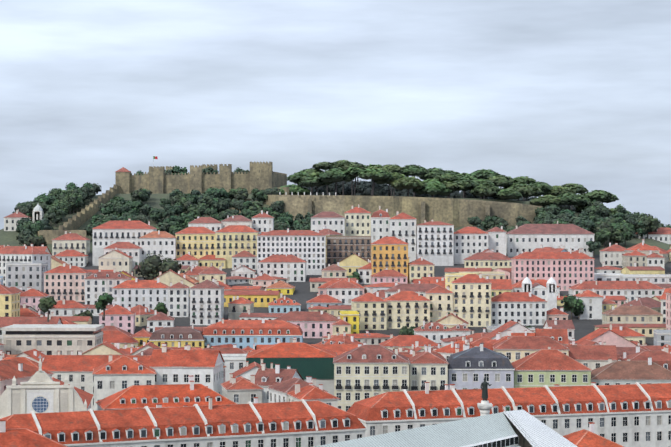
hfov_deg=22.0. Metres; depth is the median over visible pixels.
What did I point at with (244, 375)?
city buildings
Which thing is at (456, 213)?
retaining wall
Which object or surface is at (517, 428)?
station roof
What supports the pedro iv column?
on the ground
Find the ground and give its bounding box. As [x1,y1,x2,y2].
[0,194,670,344]
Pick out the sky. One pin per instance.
(552, 92)
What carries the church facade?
on the ground
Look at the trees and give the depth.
996.34 m
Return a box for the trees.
[12,160,670,334]
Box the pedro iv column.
[477,378,492,415]
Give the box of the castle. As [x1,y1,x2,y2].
[38,156,288,243]
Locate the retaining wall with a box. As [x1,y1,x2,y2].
[256,192,542,228]
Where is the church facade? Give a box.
[0,355,92,418]
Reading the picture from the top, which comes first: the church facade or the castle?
the castle
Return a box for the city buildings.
[0,204,670,446]
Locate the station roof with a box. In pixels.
[315,407,576,446]
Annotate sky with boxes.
[0,0,670,229]
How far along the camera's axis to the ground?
862.96 m

